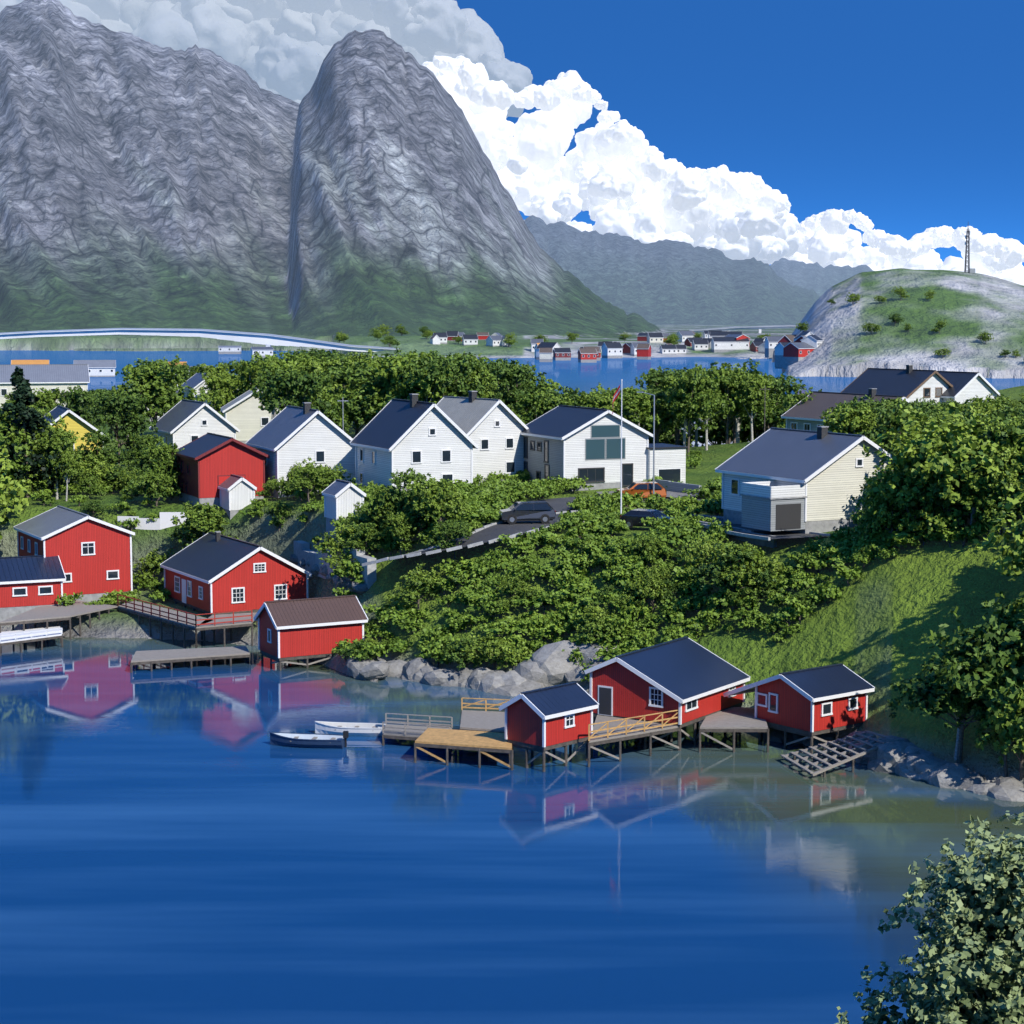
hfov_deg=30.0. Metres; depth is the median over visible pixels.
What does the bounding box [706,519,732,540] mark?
tree tuft
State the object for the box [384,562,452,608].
bush
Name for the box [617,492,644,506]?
tree tuft
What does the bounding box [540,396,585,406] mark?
round tree
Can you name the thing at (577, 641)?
tree tuft
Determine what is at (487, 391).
birch tree
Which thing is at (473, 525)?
tree tuft
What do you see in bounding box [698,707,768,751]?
dock
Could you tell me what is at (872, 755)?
rock
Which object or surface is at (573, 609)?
tree tuft
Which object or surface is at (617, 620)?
tree tuft
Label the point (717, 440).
round tree
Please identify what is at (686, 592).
tree tuft
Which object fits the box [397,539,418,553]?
tree tuft
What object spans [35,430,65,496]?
conifer tree
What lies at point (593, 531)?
tree tuft
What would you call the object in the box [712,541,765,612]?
round tree
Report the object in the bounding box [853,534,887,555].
tree tuft
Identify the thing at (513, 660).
tree tuft
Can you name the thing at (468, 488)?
tree tuft
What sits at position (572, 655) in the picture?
tree tuft
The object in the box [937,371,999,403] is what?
house
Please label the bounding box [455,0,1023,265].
sky
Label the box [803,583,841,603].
tree tuft
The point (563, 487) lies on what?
tree tuft
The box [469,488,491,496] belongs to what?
tree tuft
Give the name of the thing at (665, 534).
tree tuft
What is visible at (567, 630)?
tree tuft
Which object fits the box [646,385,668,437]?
round tree
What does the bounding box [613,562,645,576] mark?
tree tuft
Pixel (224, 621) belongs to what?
deck
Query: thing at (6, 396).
round tree
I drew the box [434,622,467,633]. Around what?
tree tuft
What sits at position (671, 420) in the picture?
round tree
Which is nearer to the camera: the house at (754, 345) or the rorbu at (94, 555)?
the rorbu at (94, 555)
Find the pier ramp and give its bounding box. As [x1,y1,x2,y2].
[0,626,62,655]
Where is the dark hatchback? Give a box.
[620,509,673,528]
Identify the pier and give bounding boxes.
[130,646,250,672]
[382,713,452,750]
[414,728,512,769]
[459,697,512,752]
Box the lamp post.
[637,392,654,493]
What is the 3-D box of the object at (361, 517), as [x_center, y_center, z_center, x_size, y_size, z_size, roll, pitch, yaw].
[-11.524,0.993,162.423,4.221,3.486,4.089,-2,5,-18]
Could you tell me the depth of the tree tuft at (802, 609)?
132.64 m
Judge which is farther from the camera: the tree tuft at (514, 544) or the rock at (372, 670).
the tree tuft at (514, 544)
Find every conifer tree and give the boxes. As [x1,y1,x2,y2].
[0,366,64,497]
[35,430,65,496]
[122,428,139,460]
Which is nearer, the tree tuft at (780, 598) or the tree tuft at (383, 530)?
the tree tuft at (780, 598)
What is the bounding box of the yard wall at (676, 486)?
[655,479,700,494]
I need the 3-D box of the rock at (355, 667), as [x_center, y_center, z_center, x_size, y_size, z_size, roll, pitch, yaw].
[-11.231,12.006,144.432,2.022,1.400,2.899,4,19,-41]
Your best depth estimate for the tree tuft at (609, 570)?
145.24 m
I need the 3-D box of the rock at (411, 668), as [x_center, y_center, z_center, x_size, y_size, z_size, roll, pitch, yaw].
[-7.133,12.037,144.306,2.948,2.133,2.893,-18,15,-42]
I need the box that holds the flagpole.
[612,379,622,513]
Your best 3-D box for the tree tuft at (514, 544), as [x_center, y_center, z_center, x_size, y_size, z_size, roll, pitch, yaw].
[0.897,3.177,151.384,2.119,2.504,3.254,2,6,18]
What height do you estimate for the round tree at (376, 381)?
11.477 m
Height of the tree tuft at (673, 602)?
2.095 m
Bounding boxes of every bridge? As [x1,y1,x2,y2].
[0,328,400,351]
[690,325,797,332]
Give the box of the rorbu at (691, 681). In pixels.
[584,636,749,727]
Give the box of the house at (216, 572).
[160,531,311,614]
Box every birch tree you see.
[36,430,83,499]
[50,450,85,500]
[119,396,145,436]
[170,501,239,548]
[196,363,232,389]
[231,357,263,396]
[231,360,262,394]
[250,356,303,419]
[285,359,345,398]
[286,387,349,427]
[303,356,348,369]
[344,349,375,367]
[360,355,393,381]
[400,365,456,403]
[445,357,497,398]
[455,382,499,397]
[582,393,625,416]
[612,388,659,428]
[663,375,705,445]
[695,421,697,446]
[698,376,734,449]
[711,412,749,439]
[733,371,769,441]
[736,416,750,442]
[820,403,879,434]
[890,397,905,403]
[928,659,980,759]
[962,489,989,529]
[965,398,1000,415]
[970,446,1023,532]
[991,599,1015,627]
[996,597,1023,653]
[1009,402,1021,407]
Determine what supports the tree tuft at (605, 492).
on the ground at (358, 194)
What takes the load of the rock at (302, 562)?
on the ground at (358, 194)
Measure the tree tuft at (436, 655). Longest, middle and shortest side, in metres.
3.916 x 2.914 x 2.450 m
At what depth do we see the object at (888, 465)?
145.83 m
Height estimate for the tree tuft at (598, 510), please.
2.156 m
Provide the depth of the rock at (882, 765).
114.09 m
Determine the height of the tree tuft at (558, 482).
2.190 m
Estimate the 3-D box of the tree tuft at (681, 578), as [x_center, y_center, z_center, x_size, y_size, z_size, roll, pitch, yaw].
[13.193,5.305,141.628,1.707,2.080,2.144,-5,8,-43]
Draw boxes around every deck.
[196,610,257,646]
[587,710,680,766]
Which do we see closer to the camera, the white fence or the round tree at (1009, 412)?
the round tree at (1009, 412)
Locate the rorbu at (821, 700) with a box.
[723,663,874,735]
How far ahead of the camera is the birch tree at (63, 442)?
193.78 m
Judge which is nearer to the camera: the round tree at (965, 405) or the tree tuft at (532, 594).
the tree tuft at (532, 594)
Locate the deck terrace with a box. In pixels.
[0,600,118,643]
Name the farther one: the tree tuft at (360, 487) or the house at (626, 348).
the house at (626, 348)
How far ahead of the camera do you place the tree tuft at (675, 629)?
136.96 m
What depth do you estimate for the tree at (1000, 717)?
107.72 m
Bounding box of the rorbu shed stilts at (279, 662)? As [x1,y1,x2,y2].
[261,653,332,670]
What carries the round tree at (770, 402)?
on the ground at (358, 194)
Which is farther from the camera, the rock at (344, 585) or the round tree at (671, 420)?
the round tree at (671, 420)
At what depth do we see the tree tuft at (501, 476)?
188.01 m
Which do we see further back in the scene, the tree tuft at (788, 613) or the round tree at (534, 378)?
the round tree at (534, 378)
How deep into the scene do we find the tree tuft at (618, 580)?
143.33 m
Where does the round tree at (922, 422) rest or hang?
on the ground at (358, 194)
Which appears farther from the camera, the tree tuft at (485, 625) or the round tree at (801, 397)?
the round tree at (801, 397)
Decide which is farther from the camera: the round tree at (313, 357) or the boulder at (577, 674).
the round tree at (313, 357)
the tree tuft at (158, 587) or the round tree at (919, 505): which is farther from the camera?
the tree tuft at (158, 587)
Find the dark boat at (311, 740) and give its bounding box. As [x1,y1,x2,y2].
[270,731,348,748]
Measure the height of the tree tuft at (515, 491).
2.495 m
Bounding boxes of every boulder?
[502,670,525,685]
[514,659,553,686]
[531,640,580,684]
[564,665,588,685]
[577,642,616,665]
[586,660,604,673]
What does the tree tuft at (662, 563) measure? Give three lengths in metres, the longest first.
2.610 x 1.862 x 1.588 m
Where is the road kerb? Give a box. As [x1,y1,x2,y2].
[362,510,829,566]
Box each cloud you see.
[0,0,532,118]
[422,55,799,264]
[771,209,1023,285]
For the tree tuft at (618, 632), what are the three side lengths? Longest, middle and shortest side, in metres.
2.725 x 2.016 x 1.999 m
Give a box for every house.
[0,364,89,410]
[11,360,49,364]
[27,405,104,469]
[74,360,115,376]
[149,399,239,448]
[160,531,311,614]
[172,433,269,507]
[181,367,237,411]
[218,346,241,353]
[221,388,280,443]
[246,402,354,497]
[250,347,273,357]
[349,394,478,490]
[430,335,439,344]
[433,333,447,343]
[436,391,528,484]
[446,331,458,340]
[462,335,477,344]
[477,332,488,339]
[486,335,501,346]
[501,336,510,346]
[520,405,687,491]
[530,339,542,351]
[536,342,561,359]
[539,348,552,361]
[553,348,571,360]
[577,348,596,362]
[583,346,599,360]
[601,342,622,357]
[622,343,630,354]
[630,342,648,355]
[636,344,651,359]
[637,333,647,340]
[646,333,663,342]
[659,345,676,354]
[662,333,669,342]
[676,331,694,341]
[676,345,686,354]
[684,337,701,346]
[691,340,708,350]
[702,338,711,347]
[703,331,707,337]
[710,331,741,337]
[711,337,749,352]
[715,426,896,533]
[724,334,749,346]
[750,341,763,352]
[754,338,764,340]
[758,342,764,353]
[764,336,782,357]
[774,342,789,366]
[777,335,796,342]
[781,388,909,431]
[782,342,815,368]
[793,331,813,340]
[794,335,805,341]
[800,335,823,347]
[840,365,952,403]
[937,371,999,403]
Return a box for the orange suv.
[616,482,666,500]
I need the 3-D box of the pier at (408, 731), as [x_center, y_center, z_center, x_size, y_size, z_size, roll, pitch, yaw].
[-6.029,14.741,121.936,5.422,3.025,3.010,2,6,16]
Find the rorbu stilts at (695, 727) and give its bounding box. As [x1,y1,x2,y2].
[593,706,740,750]
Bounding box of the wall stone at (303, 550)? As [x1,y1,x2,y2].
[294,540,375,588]
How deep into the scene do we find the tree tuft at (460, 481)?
178.13 m
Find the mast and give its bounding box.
[964,229,974,272]
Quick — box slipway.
[780,730,893,776]
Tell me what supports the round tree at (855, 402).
on the ground at (358, 194)
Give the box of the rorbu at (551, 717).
[498,682,598,750]
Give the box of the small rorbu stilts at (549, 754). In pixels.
[509,741,588,771]
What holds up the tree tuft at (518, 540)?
on the ground at (358, 194)
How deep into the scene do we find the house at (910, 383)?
243.29 m
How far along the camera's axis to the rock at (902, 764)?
113.40 m
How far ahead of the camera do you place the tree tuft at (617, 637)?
138.78 m
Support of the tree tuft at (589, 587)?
on the ground at (358, 194)
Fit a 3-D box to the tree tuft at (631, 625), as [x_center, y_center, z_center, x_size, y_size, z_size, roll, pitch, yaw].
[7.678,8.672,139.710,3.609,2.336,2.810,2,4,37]
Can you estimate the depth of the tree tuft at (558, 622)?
143.41 m
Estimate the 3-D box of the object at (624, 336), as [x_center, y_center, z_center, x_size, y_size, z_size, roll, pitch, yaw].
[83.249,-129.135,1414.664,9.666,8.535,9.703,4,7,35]
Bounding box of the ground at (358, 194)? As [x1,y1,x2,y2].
[0,0,1023,787]
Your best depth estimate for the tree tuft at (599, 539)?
150.10 m
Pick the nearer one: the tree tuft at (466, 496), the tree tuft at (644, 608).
the tree tuft at (644, 608)
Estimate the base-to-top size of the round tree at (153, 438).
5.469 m
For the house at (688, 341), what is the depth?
1381.59 m
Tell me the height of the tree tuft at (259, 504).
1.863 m
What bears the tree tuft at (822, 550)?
on the ground at (358, 194)
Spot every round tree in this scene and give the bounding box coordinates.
[0,400,72,475]
[4,392,15,402]
[31,387,66,415]
[46,385,105,430]
[62,394,111,428]
[72,429,131,469]
[86,391,158,467]
[94,389,117,438]
[104,398,136,439]
[112,354,210,422]
[126,433,163,462]
[126,437,153,462]
[127,447,159,471]
[134,358,168,366]
[139,357,189,386]
[141,442,184,497]
[143,379,182,413]
[172,362,193,389]
[184,363,212,381]
[198,368,241,413]
[218,360,237,378]
[247,351,312,400]
[252,366,339,422]
[286,464,330,501]
[287,349,321,356]
[305,355,327,360]
[307,348,350,367]
[317,353,347,366]
[323,361,385,435]
[326,397,351,433]
[327,367,348,393]
[339,357,396,381]
[339,371,403,427]
[340,361,408,410]
[343,528,388,555]
[353,481,403,524]
[362,347,439,364]
[365,504,396,529]
[367,350,443,412]
[377,468,438,537]
[386,511,418,554]
[394,350,486,400]
[404,477,474,525]
[426,519,472,562]
[435,353,484,361]
[477,353,498,364]
[477,358,529,409]
[477,358,547,415]
[485,360,550,413]
[512,391,573,424]
[523,374,564,411]
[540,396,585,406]
[545,386,586,402]
[573,391,615,409]
[587,388,627,402]
[596,382,639,393]
[616,402,661,429]
[626,385,698,442]
[634,365,708,444]
[640,363,704,432]
[645,388,692,446]
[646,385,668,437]
[646,423,673,443]
[667,365,726,455]
[672,432,698,446]
[678,390,711,444]
[686,417,744,445]
[692,414,745,443]
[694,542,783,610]
[699,358,769,442]
[710,374,762,443]
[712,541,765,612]
[722,423,763,443]
[728,374,780,441]
[739,371,800,439]
[739,376,805,430]
[754,374,789,430]
[772,384,821,425]
[828,395,894,431]
[857,401,894,432]
[858,402,918,453]
[884,642,1020,763]
[885,412,931,455]
[888,473,943,525]
[907,401,960,411]
[907,403,949,418]
[909,397,936,405]
[909,412,955,432]
[916,459,982,528]
[931,403,969,418]
[947,414,1005,433]
[955,413,1000,434]
[956,394,1009,410]
[960,682,1023,776]
[965,407,1016,419]
[979,638,1023,748]
[980,416,1023,461]
[995,403,1023,414]
[995,406,1023,420]
[1003,398,1020,409]
[1008,434,1023,475]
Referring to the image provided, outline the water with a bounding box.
[0,350,1023,1023]
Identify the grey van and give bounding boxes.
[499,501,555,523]
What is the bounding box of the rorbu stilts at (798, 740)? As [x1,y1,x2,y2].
[758,726,859,753]
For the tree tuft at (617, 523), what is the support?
on the ground at (358, 194)
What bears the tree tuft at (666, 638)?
on the ground at (358, 194)
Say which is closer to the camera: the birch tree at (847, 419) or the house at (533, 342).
the birch tree at (847, 419)
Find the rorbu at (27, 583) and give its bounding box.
[0,555,65,621]
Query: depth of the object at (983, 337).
895.19 m
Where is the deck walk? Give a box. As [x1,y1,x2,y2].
[117,594,214,647]
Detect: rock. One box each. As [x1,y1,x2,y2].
[290,554,298,563]
[300,558,305,565]
[311,564,318,576]
[319,565,327,575]
[326,574,332,580]
[334,576,345,588]
[335,575,347,587]
[345,576,355,581]
[345,654,369,667]
[346,659,363,679]
[352,581,357,592]
[354,583,368,593]
[359,661,388,679]
[373,670,389,678]
[386,660,406,676]
[401,670,422,681]
[402,657,435,678]
[420,665,440,675]
[421,669,458,685]
[441,674,458,686]
[457,668,473,681]
[457,680,465,686]
[465,666,491,689]
[467,673,485,689]
[478,670,505,692]
[489,685,527,695]
[518,680,544,690]
[766,728,805,742]
[803,733,839,746]
[844,731,875,747]
[848,740,868,756]
[852,740,872,763]
[866,736,909,754]
[867,758,894,772]
[869,750,876,760]
[877,741,917,766]
[894,751,934,767]
[895,762,907,773]
[895,767,920,779]
[897,750,920,763]
[905,745,929,752]
[906,754,944,773]
[919,770,929,781]
[928,763,973,788]
[934,761,951,768]
[958,772,986,788]
[966,782,995,794]
[987,785,1023,801]
[992,777,1023,787]
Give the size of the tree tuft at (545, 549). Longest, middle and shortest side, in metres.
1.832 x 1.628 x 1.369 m
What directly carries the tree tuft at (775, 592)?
on the ground at (358, 194)
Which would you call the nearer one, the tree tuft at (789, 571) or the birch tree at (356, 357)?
the tree tuft at (789, 571)
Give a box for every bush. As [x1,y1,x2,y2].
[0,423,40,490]
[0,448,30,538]
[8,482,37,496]
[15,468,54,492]
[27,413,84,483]
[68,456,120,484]
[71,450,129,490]
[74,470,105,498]
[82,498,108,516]
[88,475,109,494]
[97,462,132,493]
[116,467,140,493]
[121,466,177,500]
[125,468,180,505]
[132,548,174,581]
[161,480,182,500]
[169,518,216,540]
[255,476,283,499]
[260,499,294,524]
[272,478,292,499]
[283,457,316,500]
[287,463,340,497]
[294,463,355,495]
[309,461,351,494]
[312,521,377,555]
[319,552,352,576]
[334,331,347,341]
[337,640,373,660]
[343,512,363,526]
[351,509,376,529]
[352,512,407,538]
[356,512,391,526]
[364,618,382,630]
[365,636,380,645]
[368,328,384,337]
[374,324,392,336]
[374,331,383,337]
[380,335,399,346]
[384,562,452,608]
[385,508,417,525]
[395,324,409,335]
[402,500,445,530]
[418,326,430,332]
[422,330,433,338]
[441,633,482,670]
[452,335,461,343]
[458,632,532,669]
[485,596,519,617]
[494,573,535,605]
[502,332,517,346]
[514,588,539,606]
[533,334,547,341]
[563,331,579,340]
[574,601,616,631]
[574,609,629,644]
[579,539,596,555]
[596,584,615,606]
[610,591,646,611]
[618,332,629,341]
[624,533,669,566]
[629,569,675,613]
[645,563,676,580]
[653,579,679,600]
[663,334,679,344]
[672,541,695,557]
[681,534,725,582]
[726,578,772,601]
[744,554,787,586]
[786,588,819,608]
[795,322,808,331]
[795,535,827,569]
[835,961,984,1023]
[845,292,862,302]
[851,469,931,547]
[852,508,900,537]
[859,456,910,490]
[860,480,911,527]
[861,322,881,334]
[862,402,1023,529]
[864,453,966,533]
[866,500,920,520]
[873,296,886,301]
[878,857,1023,1023]
[887,946,1023,1023]
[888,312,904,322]
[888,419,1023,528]
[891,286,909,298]
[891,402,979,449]
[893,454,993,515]
[902,809,1023,955]
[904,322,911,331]
[907,865,1018,995]
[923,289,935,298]
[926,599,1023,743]
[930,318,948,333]
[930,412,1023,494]
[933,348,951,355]
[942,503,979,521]
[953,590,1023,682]
[957,926,1023,1014]
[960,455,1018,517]
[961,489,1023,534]
[961,987,1023,1023]
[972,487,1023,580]
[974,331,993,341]
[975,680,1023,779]
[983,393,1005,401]
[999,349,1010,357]
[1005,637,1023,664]
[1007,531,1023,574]
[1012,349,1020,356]
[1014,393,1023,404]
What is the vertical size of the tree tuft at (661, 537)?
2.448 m
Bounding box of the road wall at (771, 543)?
[692,520,776,547]
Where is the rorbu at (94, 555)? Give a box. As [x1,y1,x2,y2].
[14,505,134,601]
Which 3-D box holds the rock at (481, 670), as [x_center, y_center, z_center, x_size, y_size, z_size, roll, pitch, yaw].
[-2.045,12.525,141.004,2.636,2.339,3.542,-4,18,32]
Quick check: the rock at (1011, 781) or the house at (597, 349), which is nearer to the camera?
the rock at (1011, 781)
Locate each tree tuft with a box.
[7,497,26,506]
[28,491,54,504]
[30,487,61,494]
[31,490,49,500]
[44,497,56,505]
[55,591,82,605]
[58,484,72,492]
[65,484,78,495]
[69,494,88,505]
[82,599,102,604]
[88,597,113,604]
[90,481,114,493]
[98,591,120,601]
[106,501,131,513]
[110,593,133,604]
[112,589,141,600]
[115,517,139,530]
[120,494,133,501]
[125,511,136,515]
[133,577,157,589]
[141,498,154,506]
[147,513,159,521]
[148,583,163,590]
[148,588,170,602]
[150,580,162,590]
[238,508,262,516]
[250,498,268,509]
[255,509,263,518]
[269,518,286,529]
[293,488,316,502]
[296,513,307,521]
[299,498,323,512]
[316,544,328,553]
[330,513,354,526]
[331,638,358,654]
[332,587,358,597]
[332,642,349,661]
[337,568,363,584]
[340,554,377,570]
[347,564,376,572]
[347,647,376,658]
[350,641,389,659]
[354,503,371,513]
[356,481,371,488]
[362,602,398,623]
[362,628,395,639]
[364,493,372,501]
[364,621,390,637]
[366,524,395,536]
[374,607,397,623]
[377,530,398,542]
[377,541,399,555]
[381,606,430,631]
[381,639,392,653]
[382,636,412,652]
[383,545,392,553]
[392,608,435,631]
[396,601,415,609]
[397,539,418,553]
[397,619,425,633]
[413,632,430,641]
[414,646,450,667]
[416,639,430,649]
[417,533,436,546]
[418,584,440,600]
[418,642,435,653]
[419,536,434,544]
[421,627,458,640]
[426,521,470,537]
[426,578,455,594]
[427,517,452,529]
[427,633,469,650]
[431,580,456,589]
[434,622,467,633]
[435,594,454,606]
[438,557,480,572]
[440,479,468,485]
[440,606,460,616]
[441,515,470,522]
[441,649,482,664]
[444,505,476,519]
[444,566,478,586]
[444,610,479,632]
[453,482,468,490]
[453,594,465,606]
[454,613,481,624]
[456,584,500,597]
[457,592,484,607]
[460,508,492,522]
[461,483,471,491]
[461,492,471,499]
[461,505,487,522]
[462,576,488,588]
[463,497,496,508]
[463,519,478,529]
[464,598,499,615]
[466,566,491,577]
[467,522,482,529]
[468,481,487,490]
[468,556,500,574]
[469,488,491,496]
[470,494,491,501]
[471,484,496,492]
[473,474,482,484]
[476,586,498,601]
[476,622,495,631]
[477,509,500,524]
[478,492,493,501]
[479,614,497,622]
[480,478,497,486]
[482,548,513,559]
[482,620,519,637]
[483,571,513,586]
[484,470,517,480]
[484,601,509,617]
[486,559,506,570]
[486,616,527,637]
[489,482,508,488]
[489,486,516,500]
[489,495,511,503]
[489,652,517,670]
[491,553,512,561]
[491,633,527,645]
[493,502,508,510]
[494,499,512,507]
[495,478,519,486]
[495,485,526,501]
[496,532,537,553]
[496,589,515,596]
[498,558,511,569]
[500,562,542,581]
[502,484,521,489]
[505,571,515,577]
[506,639,537,653]
[507,536,537,555]
[508,547,521,553]
[509,593,539,611]
[510,617,534,637]
[512,558,533,568]
[512,562,537,568]
[515,469,530,480]
[515,587,547,607]
[516,554,539,564]
[516,590,556,614]
[518,480,537,496]
[519,610,543,621]
[520,652,533,662]
[524,481,547,488]
[524,531,561,548]
[526,613,549,627]
[527,487,548,495]
[527,625,564,640]
[528,488,556,499]
[528,618,564,643]
[528,639,546,651]
[532,524,555,532]
[534,562,563,579]
[534,614,567,634]
[535,591,557,606]
[537,477,564,487]
[537,545,556,554]
[538,485,556,497]
[545,606,569,620]
[547,475,572,491]
[549,570,570,586]
[549,583,576,599]
[550,483,570,494]
[551,635,567,642]
[553,520,570,531]
[553,537,572,549]
[555,545,590,561]
[555,590,580,603]
[557,597,569,603]
[557,601,583,613]
[558,511,576,519]
[558,600,590,619]
[559,508,592,521]
[559,511,586,526]
[560,556,592,574]
[562,623,576,634]
[562,648,582,661]
[563,476,593,491]
[563,525,594,539]
[563,537,581,549]
[563,570,594,580]
[563,577,596,591]
[563,589,580,603]
[564,611,593,630]
[567,498,585,509]
[568,631,587,645]
[568,647,583,664]
[572,496,588,507]
[572,533,602,546]
[574,492,600,502]
[574,553,594,572]
[576,583,603,601]
[576,588,603,605]
[576,590,592,602]
[578,517,608,533]
[579,496,595,509]
[581,672,589,682]
[582,513,602,521]
[582,525,601,533]
[583,634,619,651]
[584,540,605,557]
[585,534,610,543]
[586,505,619,513]
[589,542,605,554]
[590,552,614,569]
[591,491,611,498]
[591,552,612,566]
[591,592,615,612]
[591,616,636,636]
[592,547,622,558]
[593,626,627,641]
[593,645,633,660]
[594,498,612,508]
[595,511,618,523]
[595,568,610,583]
[597,615,638,641]
[598,533,612,538]
[599,537,629,555]
[600,497,626,507]
[600,503,623,512]
[601,489,626,497]
[601,518,629,536]
[601,569,620,583]
[603,628,629,637]
[605,612,636,626]
[606,536,631,544]
[606,566,628,572]
[606,586,633,599]
[607,525,620,535]
[607,560,623,570]
[608,550,632,563]
[608,580,622,588]
[610,569,633,582]
[610,648,628,657]
[611,492,645,508]
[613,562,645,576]
[613,573,645,586]
[614,554,636,565]
[614,601,649,620]
[615,558,640,569]
[615,598,652,615]
[616,638,643,651]
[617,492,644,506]
[619,550,659,567]
[620,580,645,600]
[620,635,631,643]
[621,530,656,546]
[622,505,635,513]
[622,542,640,552]
[622,554,658,566]
[626,627,648,638]
[627,643,650,652]
[629,631,654,647]
[636,619,659,629]
[639,514,678,529]
[639,628,656,636]
[642,476,662,481]
[642,586,661,604]
[643,492,672,510]
[643,524,681,538]
[645,496,665,509]
[645,613,661,622]
[647,528,676,543]
[653,527,680,544]
[655,558,682,569]
[656,501,673,509]
[658,543,680,561]
[659,604,684,611]
[659,629,696,641]
[660,607,687,622]
[660,618,677,625]
[661,535,702,547]
[661,597,693,611]
[661,625,676,635]
[662,504,689,517]
[664,623,681,636]
[665,522,703,539]
[670,579,688,589]
[672,499,690,509]
[672,510,715,523]
[672,565,705,581]
[674,573,704,581]
[675,518,700,528]
[676,588,697,597]
[676,593,711,615]
[678,563,700,578]
[678,579,694,590]
[679,495,704,508]
[680,581,714,595]
[681,486,713,498]
[681,616,705,634]
[683,628,707,637]
[686,455,702,461]
[686,505,701,513]
[687,459,700,468]
[688,450,702,455]
[694,531,725,542]
[695,499,712,505]
[697,603,730,618]
[698,611,718,629]
[700,497,723,515]
[702,601,720,607]
[703,529,727,538]
[703,620,720,630]
[704,480,720,492]
[704,492,721,500]
[704,587,741,607]
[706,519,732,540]
[706,536,734,547]
[710,490,721,497]
[712,476,721,482]
[715,592,761,609]
[719,587,748,606]
[721,607,764,620]
[721,622,733,632]
[737,616,762,629]
[754,611,776,625]
[759,619,786,634]
[761,569,790,589]
[765,594,785,606]
[766,588,790,595]
[767,581,777,590]
[770,633,788,642]
[772,607,798,625]
[774,591,800,606]
[775,561,798,573]
[775,577,803,593]
[777,622,802,635]
[778,571,790,579]
[782,565,797,579]
[783,596,815,623]
[787,550,825,571]
[790,549,817,557]
[790,568,820,582]
[794,572,819,588]
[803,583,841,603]
[804,551,831,572]
[811,543,845,567]
[814,580,845,599]
[817,543,845,563]
[818,573,834,580]
[826,526,861,541]
[826,549,852,566]
[827,538,854,548]
[831,560,864,585]
[836,545,853,554]
[847,545,880,567]
[849,511,862,524]
[851,532,876,548]
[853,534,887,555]
[869,540,897,551]
[875,546,899,560]
[879,528,919,542]
[880,531,919,548]
[902,530,937,545]
[931,532,945,542]
[935,526,965,547]
[945,517,967,528]
[948,523,982,546]
[970,520,998,536]
[971,511,1009,532]
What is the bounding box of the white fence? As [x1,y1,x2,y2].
[117,512,186,529]
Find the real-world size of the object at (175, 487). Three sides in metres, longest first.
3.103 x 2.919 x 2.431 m
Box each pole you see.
[342,397,343,430]
[759,385,770,432]
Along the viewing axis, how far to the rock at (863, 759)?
116.36 m
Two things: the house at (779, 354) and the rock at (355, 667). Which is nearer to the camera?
the rock at (355, 667)
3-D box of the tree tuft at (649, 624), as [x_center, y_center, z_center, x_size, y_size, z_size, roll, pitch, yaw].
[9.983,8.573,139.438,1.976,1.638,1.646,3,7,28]
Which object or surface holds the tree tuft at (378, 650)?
on the ground at (358, 194)
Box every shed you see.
[218,474,256,519]
[253,595,368,660]
[321,479,366,537]
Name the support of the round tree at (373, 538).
on the ground at (358, 194)
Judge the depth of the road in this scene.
154.29 m
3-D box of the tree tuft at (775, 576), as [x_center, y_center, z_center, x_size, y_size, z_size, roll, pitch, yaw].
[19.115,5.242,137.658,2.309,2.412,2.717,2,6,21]
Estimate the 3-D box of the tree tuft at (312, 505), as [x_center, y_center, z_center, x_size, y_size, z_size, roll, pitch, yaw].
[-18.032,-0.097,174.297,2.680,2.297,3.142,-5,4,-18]
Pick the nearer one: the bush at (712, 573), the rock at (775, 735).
the rock at (775, 735)
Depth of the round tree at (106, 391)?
282.42 m
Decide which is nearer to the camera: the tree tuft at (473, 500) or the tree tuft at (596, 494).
the tree tuft at (473, 500)
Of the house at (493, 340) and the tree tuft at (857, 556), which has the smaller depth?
the tree tuft at (857, 556)
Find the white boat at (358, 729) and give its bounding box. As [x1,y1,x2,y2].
[315,721,385,736]
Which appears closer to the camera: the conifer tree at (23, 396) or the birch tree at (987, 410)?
the birch tree at (987, 410)
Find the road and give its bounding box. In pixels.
[389,512,823,559]
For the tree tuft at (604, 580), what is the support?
on the ground at (358, 194)

